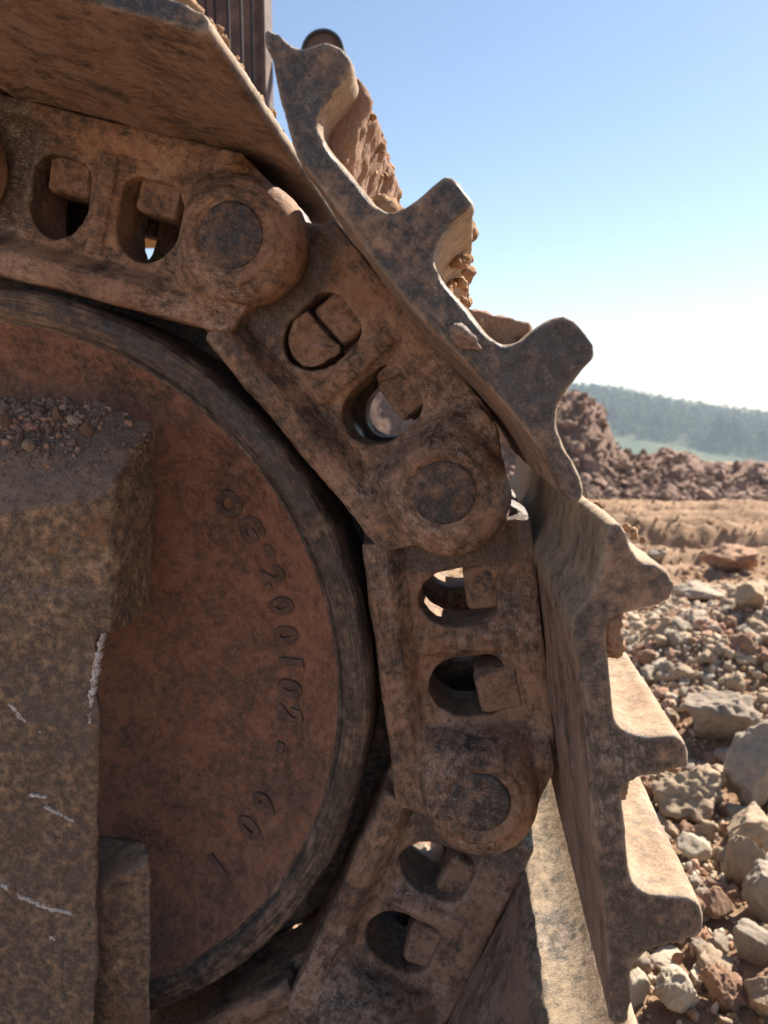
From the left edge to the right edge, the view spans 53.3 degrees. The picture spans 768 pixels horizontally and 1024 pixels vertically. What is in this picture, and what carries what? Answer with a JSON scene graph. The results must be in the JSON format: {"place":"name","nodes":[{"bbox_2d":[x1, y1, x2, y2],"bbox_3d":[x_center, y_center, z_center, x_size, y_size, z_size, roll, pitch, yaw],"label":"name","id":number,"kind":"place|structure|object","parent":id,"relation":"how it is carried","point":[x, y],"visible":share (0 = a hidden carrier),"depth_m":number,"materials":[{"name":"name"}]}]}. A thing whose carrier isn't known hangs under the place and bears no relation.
{"place":"outdoors","nodes":[
{"label":"outdoors","id":0,"kind":"place"},
{"bbox_2d":[145,0,767,414],"label":"sky","id":1,"kind":"structure","parent":0,"point":[610,157],"materials":[{"name":"blue"}]},
{"bbox_2d":[370,390,767,1023],"bbox_3d":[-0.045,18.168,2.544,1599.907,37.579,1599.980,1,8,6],"label":"ground","id":2,"kind":"structure","parent":0,"point":[386,418],"depth_m":4.26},
{"bbox_2d":[145,0,273,248],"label":"radiator grille","id":3,"kind":"object","parent":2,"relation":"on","point":[246,25],"visible":0.12,"depth_m":1.50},
{"bbox_2d":[301,28,345,52],"bbox_3d":[-0.144,-0.904,1.538,0.143,0.086,0.085,1,8,6],"label":"work lamp","id":4,"kind":"object","parent":3,"relation":"attached to","point":[316,37],"visible":0.34,"depth_m":1.49,"materials":[{"name":"black metal"}]},
{"bbox_2d":[297,843,427,925],"bbox_3d":[-0.078,0.509,0.701,0.246,0.049,0.549,-29,4,9],"label":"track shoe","id":5,"kind":"object","parent":2,"relation":"on","point":[423,846],"depth_m":0.94,"materials":[{"name":"metal"}]},
{"bbox_2d":[150,903,409,1023],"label":"track link","id":6,"kind":"object","parent":5,"relation":"on","point":[256,988],"visible":0.25,"depth_m":0.60,"materials":[{"name":"metal"}]},
{"bbox_2d":[0,277,425,1010],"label":"track idler","id":7,"kind":"object","parent":6,"relation":"on","point":[244,759],"visible":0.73,"depth_m":0.56,"materials":[{"name":"metal"}]},
{"bbox_2d":[0,140,7,200],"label":"track link","id":8,"kind":"object","parent":7,"relation":"on","point":[3,174],"visible":0.12,"depth_m":0.52,"materials":[{"name":"metal"}]},
{"bbox_2d":[0,88,12,96],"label":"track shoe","id":9,"kind":"object","parent":8,"relation":"on","point":[2,92],"visible":0.01,"depth_m":0.54,"materials":[{"name":"metal"}]},
{"bbox_2d":[0,398,154,1023],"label":"idler guard","id":10,"kind":"object","parent":7,"relation":"attached to","point":[75,893],"visible":1,"depth_m":0.48,"materials":[{"name":"paint"}]},
{"bbox_2d":[0,396,149,470],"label":"pebbles","id":11,"kind":"object","parent":10,"relation":"on","point":[37,407],"visible":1,"depth_m":0.49,"materials":[{"name":"gravel"}]},
{"bbox_2d":[0,413,12,427],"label":"pebble","id":12,"kind":"object","parent":11,"relation":"on","point":[5,418],"visible":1,"depth_m":0.48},
{"bbox_2d":[21,438,35,451],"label":"pebble","id":13,"kind":"object","parent":11,"relation":"on","point":[28,445],"visible":1,"depth_m":0.47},
{"bbox_2d":[52,406,63,422],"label":"pebble","id":14,"kind":"object","parent":11,"relation":"on","point":[57,414],"visible":1,"depth_m":0.49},
{"bbox_2d":[67,415,73,424],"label":"pebble","id":15,"kind":"object","parent":11,"relation":"on","point":[70,419],"visible":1,"depth_m":0.49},
{"bbox_2d":[0,398,153,515],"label":"grit","id":16,"kind":"object","parent":10,"relation":"on","point":[67,446],"visible":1,"depth_m":0.48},
{"bbox_2d":[78,422,94,437],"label":"pebble","id":17,"kind":"object","parent":10,"relation":"on","point":[86,429],"visible":1,"depth_m":0.48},
{"bbox_2d":[0,95,309,331],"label":"track link","id":18,"kind":"object","parent":7,"relation":"on","point":[88,205],"visible":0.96,"depth_m":0.52,"materials":[{"name":"metal"}]},
{"bbox_2d":[0,0,349,237],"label":"track shoe","id":19,"kind":"object","parent":18,"relation":"on","point":[174,68],"visible":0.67,"depth_m":0.41,"materials":[{"name":"metal"}]},
{"bbox_2d":[205,207,511,556],"bbox_3d":[-0.020,-0.110,0.608,0.120,0.308,0.238,-39,2,9],"label":"track link","id":20,"kind":"object","parent":7,"relation":"attached to","point":[325,350],"visible":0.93,"depth_m":0.52,"materials":[{"name":"metal"}]},
{"bbox_2d":[265,31,593,502],"bbox_3d":[0.054,-0.148,0.594,0.055,0.240,0.557,-39,2,9],"label":"track shoe","id":21,"kind":"object","parent":20,"relation":"on","point":[519,377],"visible":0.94,"depth_m":0.33,"materials":[{"name":"metal"}]},
{"bbox_2d":[288,667,533,1023],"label":"track link","id":22,"kind":"object","parent":5,"relation":"on","point":[365,961],"visible":0.73,"depth_m":0.57,"materials":[{"name":"metal"}]},
{"bbox_2d":[362,459,555,854],"bbox_3d":[0.061,0.077,0.626,0.120,0.308,0.238,-7,7,7],"label":"track link","id":23,"kind":"object","parent":22,"relation":"on","point":[473,771],"visible":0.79,"depth_m":0.54,"materials":[{"name":"metal"}]},
{"bbox_2d":[509,455,702,1023],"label":"track shoe","id":24,"kind":"object","parent":23,"relation":"attached to","point":[599,575],"visible":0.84,"depth_m":0.36,"materials":[{"name":"metal"}]},
{"bbox_2d":[430,778,636,1023],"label":"track shoe","id":25,"kind":"object","parent":22,"relation":"on","point":[536,963],"visible":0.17,"depth_m":0.50,"materials":[{"name":"metal"}]},
{"bbox_2d":[412,572,767,990],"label":"rubble","id":26,"kind":"object","parent":2,"relation":"on","point":[639,627],"visible":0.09,"depth_m":1.61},
{"bbox_2d":[627,634,640,643],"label":"clod","id":27,"kind":"object","parent":26,"relation":"on","point":[632,639],"visible":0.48,"depth_m":1.83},
{"bbox_2d":[632,951,648,969],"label":"clod","id":28,"kind":"object","parent":26,"relation":"on","point":[645,954],"visible":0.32,"depth_m":0.86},
{"bbox_2d":[640,630,648,641],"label":"clod","id":29,"kind":"object","parent":26,"relation":"on","point":[644,636],"visible":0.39,"depth_m":1.83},
{"bbox_2d":[641,665,654,679],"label":"clod","id":30,"kind":"object","parent":26,"relation":"on","point":[647,672],"visible":0.61,"depth_m":1.62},
{"bbox_2d":[642,781,653,796],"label":"clod","id":31,"kind":"object","parent":26,"relation":"on","point":[648,787],"visible":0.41,"depth_m":1.22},
{"bbox_2d":[644,635,656,645],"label":"clod","id":32,"kind":"object","parent":26,"relation":"on","point":[649,638],"visible":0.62,"depth_m":1.73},
{"bbox_2d":[645,676,656,684],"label":"clod","id":33,"kind":"object","parent":26,"relation":"on","point":[651,680],"visible":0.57,"depth_m":1.61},
{"bbox_2d":[648,624,658,634],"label":"clod","id":34,"kind":"object","parent":26,"relation":"on","point":[651,629],"visible":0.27,"depth_m":1.79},
{"bbox_2d":[648,616,661,625],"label":"clod","id":35,"kind":"object","parent":26,"relation":"on","point":[653,620],"visible":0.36,"depth_m":1.90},
{"bbox_2d":[653,657,665,667],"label":"clod","id":36,"kind":"object","parent":26,"relation":"on","point":[656,663],"visible":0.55,"depth_m":1.65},
{"bbox_2d":[654,660,676,672],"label":"clod","id":37,"kind":"object","parent":26,"relation":"on","point":[666,666],"visible":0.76,"depth_m":1.62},
{"bbox_2d":[656,771,675,779],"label":"clod","id":38,"kind":"object","parent":26,"relation":"on","point":[665,774],"visible":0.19,"depth_m":1.25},
{"bbox_2d":[660,609,675,617],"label":"clod","id":39,"kind":"object","parent":26,"relation":"on","point":[671,612],"visible":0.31,"depth_m":1.91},
{"bbox_2d":[662,628,674,641],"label":"clod","id":40,"kind":"object","parent":26,"relation":"on","point":[667,633],"visible":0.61,"depth_m":1.71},
{"bbox_2d":[662,820,678,837],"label":"clod","id":41,"kind":"object","parent":26,"relation":"on","point":[669,827],"visible":0.56,"depth_m":1.12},
{"bbox_2d":[663,824,679,839],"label":"clod","id":42,"kind":"object","parent":26,"relation":"on","point":[671,835],"visible":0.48,"depth_m":1.12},
{"bbox_2d":[669,630,683,645],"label":"clod","id":43,"kind":"object","parent":26,"relation":"on","point":[675,636],"visible":0.81,"depth_m":1.68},
{"bbox_2d":[670,618,690,632],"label":"clod","id":44,"kind":"object","parent":26,"relation":"on","point":[681,624],"visible":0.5,"depth_m":1.73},
{"bbox_2d":[673,662,696,679],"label":"clod","id":45,"kind":"object","parent":26,"relation":"on","point":[680,670],"visible":0.94,"depth_m":1.56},
{"bbox_2d":[689,608,697,613],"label":"clod","id":46,"kind":"object","parent":26,"relation":"on","point":[693,610],"visible":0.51,"depth_m":1.76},
{"bbox_2d":[621,602,767,1023],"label":"grit","id":47,"kind":"object","parent":26,"relation":"on","point":[692,1014],"visible":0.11,"depth_m":1.08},
{"bbox_2d":[688,874,702,891],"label":"clod","id":48,"kind":"object","parent":26,"relation":"on","point":[695,880],"visible":0.66,"depth_m":0.98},
{"bbox_2d":[689,964,705,990],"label":"clod","id":49,"kind":"object","parent":26,"relation":"on","point":[696,970],"visible":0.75,"depth_m":0.84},
{"bbox_2d":[687,609,707,622],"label":"clod","id":50,"kind":"object","parent":26,"relation":"on","point":[700,613],"visible":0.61,"depth_m":1.75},
{"bbox_2d":[692,604,703,609],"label":"clod","id":51,"kind":"object","parent":26,"relation":"on","point":[698,606],"visible":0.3,"depth_m":1.83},
{"bbox_2d":[696,891,703,897],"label":"clod","id":52,"kind":"object","parent":26,"relation":"on","point":[699,894],"visible":0.29,"depth_m":0.96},
{"bbox_2d":[695,894,705,913],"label":"clod","id":53,"kind":"object","parent":26,"relation":"on","point":[702,904],"visible":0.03,"depth_m":0.92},
{"bbox_2d":[697,649,710,661],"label":"clod","id":54,"kind":"object","parent":26,"relation":"on","point":[704,656],"visible":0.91,"depth_m":1.57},
{"bbox_2d":[697,819,718,840],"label":"clod","id":55,"kind":"object","parent":26,"relation":"on","point":[708,828],"visible":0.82,"depth_m":1.10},
{"bbox_2d":[707,936,712,944],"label":"clod","id":56,"kind":"object","parent":26,"relation":"on","point":[710,939],"visible":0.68,"depth_m":0.89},
{"bbox_2d":[706,600,716,607],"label":"clod","id":57,"kind":"object","parent":26,"relation":"on","point":[710,603],"visible":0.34,"depth_m":1.87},
{"bbox_2d":[700,877,727,889],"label":"clod","id":58,"kind":"object","parent":26,"relation":"on","point":[709,882],"visible":0.45,"depth_m":0.97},
{"bbox_2d":[711,763,723,776],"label":"clod","id":59,"kind":"object","parent":26,"relation":"on","point":[717,767],"visible":0.26,"depth_m":1.27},
{"bbox_2d":[711,643,727,657],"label":"clod","id":60,"kind":"object","parent":26,"relation":"on","point":[719,649],"visible":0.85,"depth_m":1.56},
{"bbox_2d":[712,747,727,762],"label":"clod","id":61,"kind":"object","parent":26,"relation":"on","point":[719,754],"visible":0.52,"depth_m":1.32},
{"bbox_2d":[712,605,731,614],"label":"clod","id":62,"kind":"object","parent":26,"relation":"on","point":[726,609],"visible":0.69,"depth_m":1.75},
{"bbox_2d":[724,802,747,818],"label":"clod","id":63,"kind":"object","parent":26,"relation":"on","point":[731,810],"visible":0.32,"depth_m":1.15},
{"bbox_2d":[732,631,755,644],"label":"clod","id":64,"kind":"object","parent":26,"relation":"on","point":[737,638],"visible":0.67,"depth_m":1.58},
{"bbox_2d":[737,622,751,631],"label":"clod","id":65,"kind":"object","parent":26,"relation":"on","point":[742,627],"visible":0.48,"depth_m":1.64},
{"bbox_2d":[738,632,757,655],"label":"clod","id":66,"kind":"object","parent":26,"relation":"on","point":[747,645],"visible":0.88,"depth_m":1.55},
{"bbox_2d":[742,627,760,646],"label":"clod","id":67,"kind":"object","parent":26,"relation":"on","point":[757,640],"visible":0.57,"depth_m":1.58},
{"bbox_2d":[746,618,763,627],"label":"clod","id":68,"kind":"object","parent":26,"relation":"on","point":[753,622],"visible":0.53,"depth_m":1.63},
{"bbox_2d":[750,622,767,633],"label":"clod","id":69,"kind":"object","parent":26,"relation":"on","point":[762,628],"visible":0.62,"depth_m":1.61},
{"bbox_2d":[754,646,767,664],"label":"clod","id":70,"kind":"object","parent":26,"relation":"on","point":[761,654],"visible":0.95,"depth_m":1.53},
{"bbox_2d":[448,497,767,585],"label":"gravel","id":71,"kind":"structure","parent":2,"relation":"on","point":[698,575],"depth_m":3.56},
{"bbox_2d":[700,543,759,572],"bbox_3d":[1.384,0.192,3.051,0.213,0.129,0.174,1,8,6],"label":"clod","id":72,"kind":"object","parent":71,"relation":"on","point":[725,557],"visible":0.99,"depth_m":3.03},
{"bbox_2d":[500,390,767,501],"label":"debris","id":73,"kind":"object","parent":2,"relation":"on","point":[610,483],"visible":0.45,"depth_m":8.13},
{"bbox_2d":[630,967,650,1007],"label":"rock","id":74,"kind":"object","parent":2,"relation":"on","point":[640,986],"visible":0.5,"depth_m":0.82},
{"bbox_2d":[637,955,652,973],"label":"clod","id":75,"kind":"object","parent":2,"relation":"on","point":[644,964],"visible":0.25,"depth_m":0.86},
{"bbox_2d":[635,649,655,664],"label":"clod","id":76,"kind":"object","parent":2,"relation":"on","point":[646,656],"visible":0.78,"depth_m":1.68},
{"bbox_2d":[648,548,667,560],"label":"rock","id":77,"kind":"object","parent":2,"relation":"on","point":[655,554],"visible":0.99,"depth_m":3.48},
{"bbox_2d":[654,622,669,634],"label":"clod","id":78,"kind":"object","parent":2,"relation":"on","point":[660,628],"visible":0.35,"depth_m":1.75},
{"bbox_2d":[649,945,682,969],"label":"rock","id":79,"kind":"object","parent":2,"relation":"on","point":[660,958],"visible":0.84,"depth_m":0.88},
{"bbox_2d":[660,767,681,773],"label":"clod","id":80,"kind":"object","parent":2,"relation":"on","point":[675,770],"visible":0.08,"depth_m":1.26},
{"bbox_2d":[665,707,678,726],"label":"clod","id":81,"kind":"object","parent":2,"relation":"on","point":[672,715],"visible":0.69,"depth_m":1.44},
{"bbox_2d":[652,964,699,1013],"bbox_3d":[0.308,0.505,0.810,0.044,0.047,0.041,-8,11,-44],"label":"rock","id":82,"kind":"object","parent":2,"relation":"on","point":[674,990],"visible":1,"depth_m":0.80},
{"bbox_2d":[678,820,694,832],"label":"clod","id":83,"kind":"object","parent":2,"relation":"on","point":[685,826],"visible":0.54,"depth_m":1.12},
{"bbox_2d":[678,685,694,697],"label":"clod","id":84,"kind":"object","parent":2,"relation":"on","point":[683,692],"visible":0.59,"depth_m":1.51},
{"bbox_2d":[651,763,723,823],"bbox_3d":[0.469,0.433,1.186,0.096,0.087,0.118,7,11,41],"label":"clod","id":85,"kind":"object","parent":2,"relation":"on","point":[694,795],"visible":0.96,"depth_m":1.16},
{"bbox_2d":[681,763,694,771],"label":"clod","id":86,"kind":"object","parent":2,"relation":"on","point":[690,766],"visible":0.24,"depth_m":1.29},
{"bbox_2d":[686,686,700,695],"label":"clod","id":87,"kind":"object","parent":2,"relation":"on","point":[695,689],"visible":0.4,"depth_m":1.50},
{"bbox_2d":[676,831,712,861],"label":"rock","id":88,"kind":"object","parent":2,"relation":"on","point":[689,846],"visible":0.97,"depth_m":1.06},
{"bbox_2d":[689,972,704,990],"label":"clod","id":89,"kind":"object","parent":2,"relation":"on","point":[696,986],"visible":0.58,"depth_m":0.84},
{"bbox_2d":[690,937,706,953],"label":"clod","id":90,"kind":"object","parent":2,"relation":"on","point":[698,941],"visible":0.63,"depth_m":0.89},
{"bbox_2d":[674,580,726,600],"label":"rock","id":91,"kind":"object","parent":2,"relation":"on","point":[695,590],"visible":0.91,"depth_m":2.36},
{"bbox_2d":[695,883,709,893],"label":"clod","id":92,"kind":"object","parent":2,"relation":"on","point":[704,888],"visible":0.26,"depth_m":0.97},
{"bbox_2d":[704,685,716,690],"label":"clod","id":93,"kind":"object","parent":2,"relation":"on","point":[707,687],"visible":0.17,"depth_m":1.49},
{"bbox_2d":[701,751,721,764],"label":"clod","id":94,"kind":"object","parent":2,"relation":"on","point":[709,757],"visible":0.57,"depth_m":1.32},
{"bbox_2d":[695,942,733,971],"bbox_3d":[0.369,0.508,0.858,0.038,0.035,0.057,27,-1,7],"label":"clod","id":95,"kind":"object","parent":2,"relation":"on","point":[707,953],"visible":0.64,"depth_m":0.85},
{"bbox_2d":[700,886,733,919],"bbox_3d":[0.403,0.479,0.929,0.040,0.045,0.028,4,9,29],"label":"clod","id":96,"kind":"object","parent":2,"relation":"on","point":[718,903],"visible":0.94,"depth_m":0.93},
{"bbox_2d":[716,847,725,863],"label":"clod","id":97,"kind":"object","parent":2,"relation":"on","point":[720,855],"visible":0.47,"depth_m":1.05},
{"bbox_2d":[713,930,729,954],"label":"clod","id":98,"kind":"object","parent":2,"relation":"on","point":[720,942],"visible":0.85,"depth_m":0.88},
{"bbox_2d":[684,690,761,741],"bbox_3d":[0.613,0.382,1.391,0.135,0.119,0.124,7,11,42],"label":"clod","id":99,"kind":"object","parent":2,"relation":"on","point":[719,715],"visible":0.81,"depth_m":1.36,"materials":[{"name":"stone"}]},
{"bbox_2d":[699,961,747,1014],"bbox_3d":[0.364,0.510,0.817,0.038,0.047,0.046,-1,8,-11],"label":"clod","id":100,"kind":"object","parent":2,"relation":"on","point":[725,986],"visible":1,"depth_m":0.81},
{"bbox_2d":[717,1013,734,1023],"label":"clod","id":101,"kind":"object","parent":2,"relation":"on","point":[722,1019],"visible":1,"depth_m":0.79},
{"bbox_2d":[719,598,739,609],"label":"clod","id":102,"kind":"object","parent":2,"relation":"on","point":[732,603],"visible":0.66,"depth_m":1.77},
{"bbox_2d":[722,888,736,903],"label":"clod","id":103,"kind":"object","parent":2,"relation":"on","point":[730,893],"visible":0.43,"depth_m":0.96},
{"bbox_2d":[723,615,737,629],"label":"clod","id":104,"kind":"object","parent":2,"relation":"on","point":[730,621],"visible":0.67,"depth_m":1.68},
{"bbox_2d":[725,671,745,691],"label":"clod","id":105,"kind":"object","parent":2,"relation":"on","point":[736,680],"visible":0.98,"depth_m":1.49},
{"bbox_2d":[724,834,765,887],"bbox_3d":[0.463,0.456,0.989,0.040,0.081,0.049,-3,8,-19],"label":"rock","id":106,"kind":"object","parent":2,"relation":"on","point":[742,854],"visible":0.74,"depth_m":0.98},
{"bbox_2d":[723,720,767,807],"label":"rock","id":107,"kind":"object","parent":2,"relation":"on","point":[745,770],"visible":0.93,"depth_m":1.17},
{"bbox_2d":[726,801,767,853],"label":"rock","id":108,"kind":"object","parent":2,"relation":"on","point":[750,821],"visible":0.69,"depth_m":1.05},
{"bbox_2d":[734,581,764,609],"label":"rock","id":109,"kind":"object","parent":2,"relation":"on","point":[750,594],"visible":0.95,"depth_m":1.72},
{"bbox_2d":[733,918,767,967],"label":"rock","id":110,"kind":"object","parent":2,"relation":"on","point":[750,940],"visible":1,"depth_m":0.85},
{"bbox_2d":[742,859,767,923],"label":"rock","id":111,"kind":"object","parent":2,"relation":"on","point":[755,890],"visible":0.98,"depth_m":0.92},
{"bbox_2d":[743,976,767,1016],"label":"rock","id":112,"kind":"object","parent":2,"relation":"on","point":[756,989],"visible":1,"depth_m":0.79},
{"bbox_2d":[756,967,767,976],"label":"clod","id":113,"kind":"object","parent":2,"relation":"on","point":[764,972],"visible":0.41,"depth_m":0.81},
{"bbox_2d":[760,922,767,930],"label":"clod","id":114,"kind":"object","parent":2,"relation":"on","point":[764,925],"visible":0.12,"depth_m":0.89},
{"bbox_2d":[763,605,767,615],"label":"clod","id":115,"kind":"object","parent":2,"relation":"on","point":[765,608],"visible":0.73,"depth_m":1.67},
{"bbox_2d":[580,391,767,461],"bbox_3d":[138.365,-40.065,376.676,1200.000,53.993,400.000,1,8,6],"label":"hill","id":116,"kind":"structure","parent":0,"point":[639,444],"depth_m":314.15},
{"bbox_2d":[606,407,618,424],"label":"tree","id":117,"kind":"object","parent":116,"relation":"on","point":[612,414],"visible":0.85,"depth_m":333.37,"materials":[{"name":"green plant"}]},
{"bbox_2d":[567,381,767,461],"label":"woodland","id":118,"kind":"object","parent":116,"relation":"on","point":[642,404],"visible":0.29,"depth_m":350.87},
{"bbox_2d":[729,420,749,446],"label":"tree","id":119,"kind":"object","parent":116,"relation":"on","point":[737,434],"visible":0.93,"depth_m":321.21,"materials":[{"name":"green plant"}]},
{"bbox_2d":[758,430,767,449],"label":"tree","id":120,"kind":"object","parent":116,"relation":"on","point":[763,437],"visible":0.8,"depth_m":318.99,"materials":[{"name":"green plant"}]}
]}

